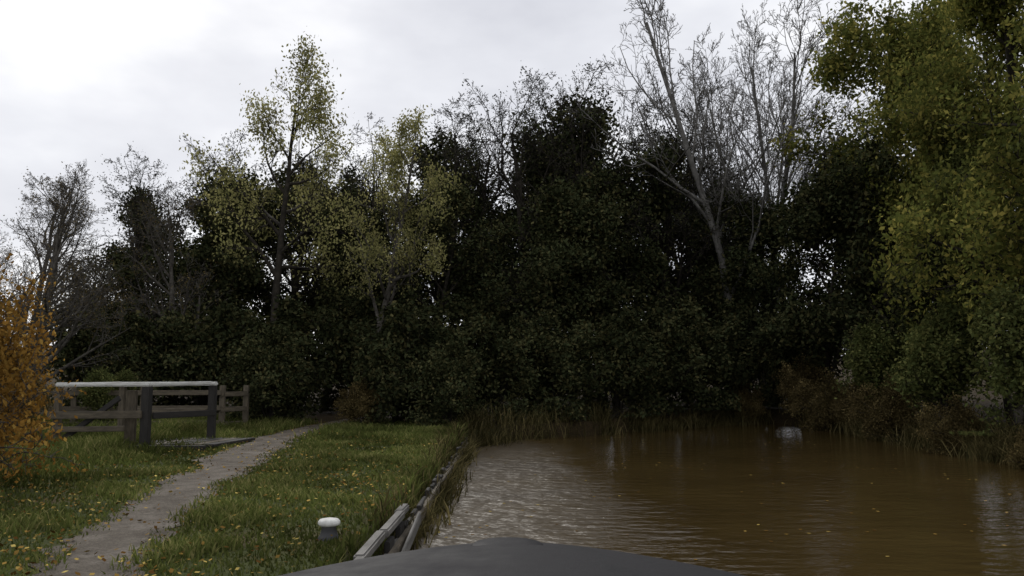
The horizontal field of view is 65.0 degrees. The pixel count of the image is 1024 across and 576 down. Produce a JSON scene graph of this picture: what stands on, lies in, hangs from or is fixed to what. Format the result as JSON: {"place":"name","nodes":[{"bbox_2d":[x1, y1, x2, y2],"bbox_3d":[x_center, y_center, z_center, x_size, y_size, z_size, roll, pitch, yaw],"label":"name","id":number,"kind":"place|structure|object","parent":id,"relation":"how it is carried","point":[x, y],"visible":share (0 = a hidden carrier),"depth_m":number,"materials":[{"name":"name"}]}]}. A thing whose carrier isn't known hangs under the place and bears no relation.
{"place":"outdoors","nodes":[
{"label":"outdoors","id":0,"kind":"place"},
{"bbox_2d":[0,350,1023,575],"bbox_3d":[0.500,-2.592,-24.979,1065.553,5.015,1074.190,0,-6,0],"label":"ground","id":1,"kind":"structure","parent":0,"point":[775,414],"depth_m":9.56,"materials":[{"name":"green plant"}]},
{"bbox_2d":[0,221,48,376],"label":"elder tree","id":2,"kind":"object","parent":1,"relation":"on","point":[5,261],"visible":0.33,"depth_m":19.39,"materials":[{"name":"grey plant"}]},
{"bbox_2d":[3,314,49,444],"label":"beech bush","id":3,"kind":"object","parent":1,"relation":"on","point":[22,335],"visible":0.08,"depth_m":11.83,"materials":[{"name":"orange plant"}]},
{"bbox_2d":[4,373,54,428],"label":"bracken bush","id":4,"kind":"object","parent":1,"relation":"on","point":[49,404],"visible":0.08,"depth_m":17.72,"materials":[{"name":"brown plant"}]},
{"bbox_2d":[0,238,62,487],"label":"beech bush","id":5,"kind":"object","parent":1,"relation":"on","point":[7,402],"visible":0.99,"depth_m":9.06,"materials":[{"name":"orange plant"}]},
{"bbox_2d":[0,259,89,481],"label":"beech bush","id":6,"kind":"object","parent":1,"relation":"on","point":[28,353],"visible":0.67,"depth_m":10.37,"materials":[{"name":"orange plant"}]},
{"bbox_2d":[0,161,127,372],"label":"elder tree","id":7,"kind":"object","parent":1,"relation":"on","point":[43,269],"visible":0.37,"depth_m":27.85,"materials":[{"name":"grey plant"}]},
{"bbox_2d":[0,174,132,413],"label":"elder tree","id":8,"kind":"object","parent":1,"relation":"on","point":[62,343],"visible":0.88,"depth_m":21.21,"materials":[{"name":"grey plant"}]},
{"bbox_2d":[0,161,141,377],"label":"elder tree","id":9,"kind":"object","parent":1,"relation":"on","point":[103,290],"visible":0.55,"depth_m":24.58,"materials":[{"name":"grey plant"}]},
{"bbox_2d":[35,295,155,405],"bbox_3d":[-12.138,2.103,23.976,3.391,3.841,3.594,0,-6,0],"label":"bramble bush","id":10,"kind":"object","parent":1,"relation":"on","point":[69,352],"visible":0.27,"depth_m":23.19,"materials":[{"name":"green plant"}]},
{"bbox_2d":[68,364,139,424],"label":"hazel bush","id":11,"kind":"object","parent":1,"relation":"on","point":[94,397],"visible":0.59,"depth_m":19.02,"materials":[{"name":"green plant"}]},
{"bbox_2d":[49,180,196,334],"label":"alder tree","id":12,"kind":"object","parent":1,"relation":"on","point":[108,251],"visible":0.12,"depth_m":33.23,"materials":[{"name":"green plant"}]},
{"bbox_2d":[59,141,198,321],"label":"hawthorn tree","id":13,"kind":"object","parent":1,"relation":"on","point":[133,212],"visible":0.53,"depth_m":30.05,"materials":[{"name":"green plant"}]},
{"bbox_2d":[26,385,249,426],"bbox_3d":[-9.259,2.958,19.294,5.595,1.220,0.748,2,-7,-17],"label":"timber fence","id":14,"kind":"object","parent":1,"relation":"on","point":[223,394],"visible":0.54,"depth_m":19.49,"materials":[{"name":"brown wood"}]},
{"bbox_2d":[84,309,196,405],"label":"bramble bush","id":15,"kind":"object","parent":1,"relation":"on","point":[145,351],"visible":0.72,"depth_m":22.08,"materials":[{"name":"green plant"}]},
{"bbox_2d":[47,381,254,450],"bbox_3d":[-6.967,2.625,15.909,3.272,1.545,2.642,-1,-6,5],"label":"wooden footbridge","id":16,"kind":"object","parent":1,"relation":"on","point":[127,414],"visible":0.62,"depth_m":15.00,"materials":[{"name":"brown wood"}]},
{"bbox_2d":[98,177,237,333],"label":"elder tree","id":17,"kind":"object","parent":1,"relation":"on","point":[169,242],"visible":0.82,"depth_m":26.48,"materials":[{"name":"grey plant"}]},
{"bbox_2d":[105,179,273,406],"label":"alder tree","id":18,"kind":"object","parent":1,"relation":"on","point":[231,272],"visible":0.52,"depth_m":28.34,"materials":[{"name":"green plant"}]},
{"bbox_2d":[150,297,267,417],"bbox_3d":[-8.824,2.112,23.555,3.492,3.731,3.294,4,-8,-34],"label":"bramble bush","id":19,"kind":"object","parent":1,"relation":"on","point":[207,344],"visible":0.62,"depth_m":22.77,"materials":[{"name":"green plant"}]},
{"bbox_2d":[138,158,302,403],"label":"alder tree","id":20,"kind":"object","parent":1,"relation":"on","point":[253,289],"visible":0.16,"depth_m":31.82,"materials":[{"name":"green plant"}]},
{"bbox_2d":[24,405,420,575],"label":"towpath","id":21,"kind":"structure","parent":1,"relation":"on","point":[119,535],"depth_m":7.73,"materials":[{"name":"grey gravel"}]},
{"bbox_2d":[173,126,326,401],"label":"hawthorn tree","id":22,"kind":"object","parent":1,"relation":"on","point":[236,167],"visible":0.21,"depth_m":33.39,"materials":[{"name":"green plant"}]},
{"bbox_2d":[211,324,316,423],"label":"bramble bush","id":23,"kind":"object","parent":1,"relation":"on","point":[269,370],"visible":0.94,"depth_m":21.28,"materials":[{"name":"green plant"}]},
{"bbox_2d":[177,31,360,325],"bbox_3d":[-7.973,-2.320,27.472,5.688,13.434,6.827,-1,-6,5],"label":"ash tree","id":24,"kind":"object","parent":1,"relation":"on","point":[321,118],"visible":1,"depth_m":27.50,"materials":[{"name":"green plant"}]},
{"bbox_2d":[196,151,345,391],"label":"alder tree","id":25,"kind":"object","parent":1,"relation":"on","point":[283,175],"visible":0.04,"depth_m":36.51,"materials":[{"name":"green plant"}]},
{"bbox_2d":[217,292,339,419],"bbox_3d":[-6.876,2.064,24.013,3.697,3.951,3.488,-3,-7,28],"label":"bramble bush","id":26,"kind":"object","parent":1,"relation":"on","point":[302,332],"visible":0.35,"depth_m":23.63,"materials":[{"name":"green plant"}]},
{"bbox_2d":[241,143,347,354],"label":"hawthorn tree","id":27,"kind":"object","parent":1,"relation":"on","point":[295,286],"visible":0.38,"depth_m":32.53,"materials":[{"name":"green plant"}]},
{"bbox_2d":[317,517,339,540],"bbox_3d":[-1.530,2.049,6.717,0.200,0.249,0.200,0,-6,0],"label":"mooring bollard","id":28,"kind":"object","parent":1,"relation":"on","point":[328,525],"visible":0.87,"depth_m":6.66,"materials":[{"name":"grey metal"}]},
{"bbox_2d":[307,289,394,411],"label":"bramble bush","id":29,"kind":"object","parent":1,"relation":"on","point":[342,347],"visible":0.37,"depth_m":27.41,"materials":[{"name":"green plant"}]},
{"bbox_2d":[281,160,424,331],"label":"alder tree","id":30,"kind":"object","parent":1,"relation":"on","point":[348,182],"visible":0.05,"depth_m":37.06,"materials":[{"name":"green plant"}]},
{"bbox_2d":[302,193,405,410],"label":"alder tree","id":31,"kind":"object","parent":1,"relation":"on","point":[343,306],"visible":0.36,"depth_m":30.91,"materials":[{"name":"green plant"}]},
{"bbox_2d":[285,111,430,307],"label":"hawthorn tree","id":32,"kind":"object","parent":1,"relation":"on","point":[372,194],"visible":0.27,"depth_m":34.74,"materials":[{"name":"green plant"}]},
{"bbox_2d":[331,373,385,423],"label":"bracken bush","id":33,"kind":"object","parent":1,"relation":"on","point":[357,406],"visible":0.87,"depth_m":21.09,"materials":[{"name":"brown plant"}]},
{"bbox_2d":[343,298,454,425],"bbox_3d":[-3.075,2.041,21.849,3.100,3.512,3.286,0,-6,0],"label":"bramble bush","id":34,"kind":"object","parent":1,"relation":"on","point":[384,354],"visible":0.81,"depth_m":21.31,"materials":[{"name":"green plant"}]},
{"bbox_2d":[335,104,465,380],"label":"ash tree","id":35,"kind":"object","parent":1,"relation":"on","point":[396,156],"visible":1,"depth_m":26.89,"materials":[{"name":"green plant"}]},
{"bbox_2d":[353,437,466,559],"bbox_3d":[-1.056,1.890,-0.514,0.283,1.232,39.390,0,-6,0],"label":"canal edging","id":36,"kind":"object","parent":1,"relation":"on","point":[405,534],"visible":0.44,"depth_m":7.67,"materials":[{"name":"brown wood"}]},
{"bbox_2d":[323,124,527,341],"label":"alder tree","id":37,"kind":"object","parent":1,"relation":"on","point":[478,213],"visible":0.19,"depth_m":35.59,"materials":[{"name":"green plant"}]},
{"bbox_2d":[353,166,530,336],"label":"alder tree","id":38,"kind":"object","parent":1,"relation":"on","point":[474,251],"visible":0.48,"depth_m":29.73,"materials":[{"name":"green plant"}]},
{"bbox_2d":[399,338,488,426],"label":"bramble bush","id":39,"kind":"object","parent":1,"relation":"on","point":[445,377],"visible":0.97,"depth_m":20.19,"materials":[{"name":"green plant"}]},
{"bbox_2d":[399,296,494,421],"bbox_3d":[-2.092,2.112,23.294,3.492,3.731,3.294,-2,-6,14],"label":"bramble bush","id":40,"kind":"object","parent":1,"relation":"on","point":[459,334],"visible":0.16,"depth_m":23.01,"materials":[{"name":"green plant"}]},
{"bbox_2d":[381,93,537,337],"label":"hawthorn tree","id":41,"kind":"object","parent":1,"relation":"on","point":[462,172],"visible":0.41,"depth_m":32.98,"materials":[{"name":"green plant"}]},
{"bbox_2d":[380,93,538,305],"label":"hawthorn tree","id":42,"kind":"object","parent":1,"relation":"on","point":[484,186],"visible":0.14,"depth_m":35.80,"materials":[{"name":"green plant"}]},
{"bbox_2d":[465,312,546,421],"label":"bramble bush","id":43,"kind":"object","parent":1,"relation":"on","point":[504,372],"visible":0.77,"depth_m":23.05,"materials":[{"name":"green plant"}]},
{"bbox_2d":[465,82,579,396],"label":"hawthorn tree","id":44,"kind":"object","parent":1,"relation":"on","point":[520,151],"visible":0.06,"depth_m":38.94,"materials":[{"name":"green plant"}]},
{"bbox_2d":[464,125,622,398],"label":"alder tree","id":45,"kind":"object","parent":1,"relation":"on","point":[540,217],"visible":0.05,"depth_m":35.11,"materials":[{"name":"green plant"}]},
{"bbox_2d":[469,171,631,401],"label":"alder tree","id":46,"kind":"object","parent":1,"relation":"on","point":[552,288],"visible":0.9,"depth_m":28.14,"materials":[{"name":"green plant"}]},
{"bbox_2d":[447,68,653,335],"bbox_3d":[1.066,-2.181,32.255,8.452,13.868,7.998,3,-7,-24],"label":"hawthorn tree","id":47,"kind":"object","parent":1,"relation":"on","point":[518,195],"visible":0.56,"depth_m":32.17,"materials":[{"name":"green plant"}]},
{"bbox_2d":[508,308,621,420],"bbox_3d":[1.273,2.367,24.836,3.286,3.512,3.100,-6,-8,42],"label":"bramble bush","id":48,"kind":"object","parent":1,"relation":"on","point":[559,357],"visible":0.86,"depth_m":24.25,"materials":[{"name":"green plant"}]},
{"bbox_2d":[474,86,691,399],"bbox_3d":[2.953,-1.974,34.861,9.916,13.827,9.108,-3,-7,25],"label":"alder tree","id":49,"kind":"object","parent":1,"relation":"on","point":[647,204],"visible":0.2,"depth_m":33.72,"materials":[{"name":"green plant"}]},
{"bbox_2d":[503,111,674,309],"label":"alder tree","id":50,"kind":"object","parent":1,"relation":"on","point":[597,170],"visible":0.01,"depth_m":37.14,"materials":[{"name":"green plant"}]},
{"bbox_2d":[481,57,714,402],"bbox_3d":[3.574,-2.514,33.253,8.949,14.683,8.468,3,-7,-28],"label":"hawthorn tree","id":51,"kind":"object","parent":1,"relation":"on","point":[584,125],"visible":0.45,"depth_m":32.99,"materials":[{"name":"green plant"}]},
{"bbox_2d":[509,160,710,405],"bbox_3d":[3.536,-0.192,31.294,7.061,9.847,6.486,3,-7,-22],"label":"alder tree","id":52,"kind":"object","parent":1,"relation":"on","point":[612,296],"visible":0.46,"depth_m":30.63,"materials":[{"name":"green plant"}]},
{"bbox_2d":[568,305,671,418],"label":"bramble bush","id":53,"kind":"object","parent":1,"relation":"on","point":[636,377],"visible":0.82,"depth_m":25.65,"materials":[{"name":"green plant"}]},
{"bbox_2d":[605,304,717,415],"bbox_3d":[5.054,2.471,27.952,3.488,3.951,3.697,0,-6,-4],"label":"bramble bush","id":54,"kind":"object","parent":1,"relation":"on","point":[675,360],"visible":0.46,"depth_m":27.11,"materials":[{"name":"green plant"}]},
{"bbox_2d":[595,79,755,329],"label":"hawthorn tree","id":55,"kind":"object","parent":1,"relation":"on","point":[682,262],"visible":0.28,"depth_m":34.45,"materials":[{"name":"green plant"}]},
{"bbox_2d":[601,86,760,399],"bbox_3d":[6.694,-2.005,34.632,8.452,13.868,7.998,-5,-8,38],"label":"hawthorn tree","id":56,"kind":"object","parent":1,"relation":"on","point":[689,202],"visible":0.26,"depth_m":33.90,"materials":[{"name":"green plant"}]},
{"bbox_2d":[605,130,795,390],"bbox_3d":[7.895,-1.298,38.245,9.240,12.885,8.487,6,-9,-44],"label":"alder tree","id":57,"kind":"object","parent":1,"relation":"on","point":[709,253],"visible":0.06,"depth_m":35.44,"materials":[{"name":"green plant"}]},
{"bbox_2d":[662,301,759,410],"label":"bramble bush","id":58,"kind":"object","parent":1,"relation":"on","point":[720,337],"visible":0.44,"depth_m":28.86,"materials":[{"name":"green plant"}]},
{"bbox_2d":[566,0,875,392],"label":"birch tree","id":59,"kind":"object","parent":1,"relation":"on","point":[691,159],"visible":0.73,"depth_m":32.97,"materials":[{"name":"grey plant"}]},
{"bbox_2d":[663,183,797,395],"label":"alder tree","id":60,"kind":"object","parent":1,"relation":"on","point":[747,296],"visible":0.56,"depth_m":32.47,"materials":[{"name":"green plant"}]},
{"bbox_2d":[687,158,805,388],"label":"alder tree","id":61,"kind":"object","parent":1,"relation":"on","point":[728,235],"depth_m":40.31,"materials":[{"name":"green plant"}]},
{"bbox_2d":[725,383,768,423],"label":"bracken bush","id":62,"kind":"object","parent":1,"relation":"on","point":[747,403],"visible":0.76,"depth_m":29.49,"materials":[{"name":"brown plant"}]},
{"bbox_2d":[664,0,831,388],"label":"birch tree","id":63,"kind":"object","parent":1,"relation":"on","point":[753,85],"visible":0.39,"depth_m":34.89,"materials":[{"name":"grey plant"}]},
{"bbox_2d":[771,353,827,417],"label":"bracken bush","id":64,"kind":"object","parent":1,"relation":"on","point":[790,382],"visible":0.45,"depth_m":28.46,"materials":[{"name":"brown plant"}]},
{"bbox_2d":[751,298,849,407],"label":"bramble bush","id":65,"kind":"object","parent":1,"relation":"on","point":[808,349],"visible":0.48,"depth_m":29.37,"materials":[{"name":"green plant"}]},
{"bbox_2d":[785,367,847,430],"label":"bracken bush","id":66,"kind":"object","parent":1,"relation":"on","point":[824,414],"visible":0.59,"depth_m":26.11,"materials":[{"name":"brown plant"}]},
{"bbox_2d":[742,170,913,405],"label":"holly tree","id":67,"kind":"object","parent":1,"relation":"on","point":[798,233],"visible":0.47,"depth_m":29.25,"materials":[{"name":"green plant"}]},
{"bbox_2d":[766,137,893,362],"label":"alder tree","id":68,"kind":"object","parent":1,"relation":"on","point":[786,192],"depth_m":33.37,"materials":[{"name":"green plant"}]},
{"bbox_2d":[831,376,882,430],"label":"bracken bush","id":69,"kind":"object","parent":1,"relation":"on","point":[843,403],"visible":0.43,"depth_m":24.09,"materials":[{"name":"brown plant"}]},
{"bbox_2d":[782,123,970,417],"bbox_3d":[12.615,-0.501,27.609,6.668,9.868,4.803,-1,-6,12],"label":"holly tree","id":70,"kind":"object","parent":1,"relation":"on","point":[842,202],"visible":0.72,"depth_m":27.11,"materials":[{"name":"green plant"}]},
{"bbox_2d":[832,315,935,421],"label":"hazel bush","id":71,"kind":"object","parent":1,"relation":"on","point":[872,353],"visible":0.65,"depth_m":23.52,"materials":[{"name":"green plant"}]},
{"bbox_2d":[843,371,925,441],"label":"bracken bush","id":72,"kind":"object","parent":1,"relation":"on","point":[893,412],"visible":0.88,"depth_m":21.61,"materials":[{"name":"brown plant"}]},
{"bbox_2d":[761,0,1015,407],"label":"sycamore tree","id":73,"kind":"object","parent":1,"relation":"on","point":[834,66],"visible":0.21,"depth_m":30.34,"materials":[{"name":"green plant"}]},
{"bbox_2d":[835,225,991,416],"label":"holly tree","id":74,"kind":"object","parent":1,"relation":"on","point":[907,292],"visible":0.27,"depth_m":24.15,"materials":[{"name":"green plant"}]},
{"bbox_2d":[830,0,1020,415],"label":"sycamore tree","id":75,"kind":"object","parent":1,"relation":"on","point":[903,34],"visible":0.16,"depth_m":27.73,"materials":[{"name":"green plant"}]},
{"bbox_2d":[852,0,1023,345],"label":"sycamore tree","id":76,"kind":"object","parent":1,"relation":"on","point":[987,17],"visible":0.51,"depth_m":23.33,"materials":[{"name":"green plant"}]},
{"bbox_2d":[867,1,1023,336],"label":"sycamore tree","id":77,"kind":"object","parent":1,"relation":"on","point":[982,214],"visible":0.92,"depth_m":19.28,"materials":[{"name":"green plant"}]},
{"bbox_2d":[912,390,990,454],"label":"bracken bush","id":78,"kind":"object","parent":1,"relation":"on","point":[963,414],"visible":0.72,"depth_m":18.19,"materials":[{"name":"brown plant"}]},
{"bbox_2d":[882,296,1020,428],"bbox_3d":[11.102,2.100,20.370,3.323,3.756,3.027,2,-7,-19],"label":"hazel bush","id":79,"kind":"object","parent":1,"relation":"on","point":[937,355],"visible":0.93,"depth_m":19.97,"materials":[{"name":"green plant"}]},
{"bbox_2d":[900,16,1023,285],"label":"sycamore tree","id":80,"kind":"object","parent":1,"relation":"on","point":[1020,71],"visible":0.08,"depth_m":24.09,"materials":[{"name":"green plant"}]},
{"bbox_2d":[907,128,1023,424],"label":"lime tree","id":81,"kind":"object","parent":1,"relation":"on","point":[956,162],"visible":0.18,"depth_m":22.22,"materials":[{"name":"green plant"}]},
{"bbox_2d":[949,277,1023,456],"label":"hazel bush","id":82,"kind":"object","parent":1,"relation":"on","point":[1008,359],"visible":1,"depth_m":16.59,"materials":[{"name":"green plant"}]},
{"bbox_2d":[1002,424,1023,468],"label":"bracken bush","id":83,"kind":"object","parent":1,"relation":"on","point":[1020,454],"visible":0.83,"depth_m":15.32,"materials":[{"name":"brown plant"}]},
{"bbox_2d":[1002,73,1023,174],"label":"lime tree","id":84,"kind":"object","parent":1,"relation":"on","point":[1013,149],"visible":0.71,"depth_m":17.22,"materials":[{"name":"green plant"}]},
{"bbox_2d":[0,0,1023,355],"label":"sky","id":85,"kind":"structure","parent":0,"point":[81,80],"materials":[{"name":"white"}]},
{"bbox_2d":[412,423,1023,575],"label":"canal water","id":86,"kind":"structure","parent":0,"point":[678,495],"depth_m":11.20,"materials":[{"name":"brown liquid"}]},
{"bbox_2d":[0,421,1008,575],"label":"fallen leaves","id":87,"kind":"object","parent":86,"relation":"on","point":[19,568],"visible":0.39,"depth_m":8.11,"materials":[{"name":"yellow plant"}]},
{"bbox_2d":[279,537,744,575],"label":"narrowboat","id":88,"kind":"object","parent":86,"relation":"on","point":[507,556],"visible":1,"depth_m":3.11,"materials":[{"name":"grey paint"}]},
{"bbox_2d":[358,394,1023,554],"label":"bank reeds","id":89,"kind":"object","parent":86,"relation":"on","point":[987,450],"visible":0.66,"depth_m":19.74,"materials":[{"name":"plant"}]}
]}

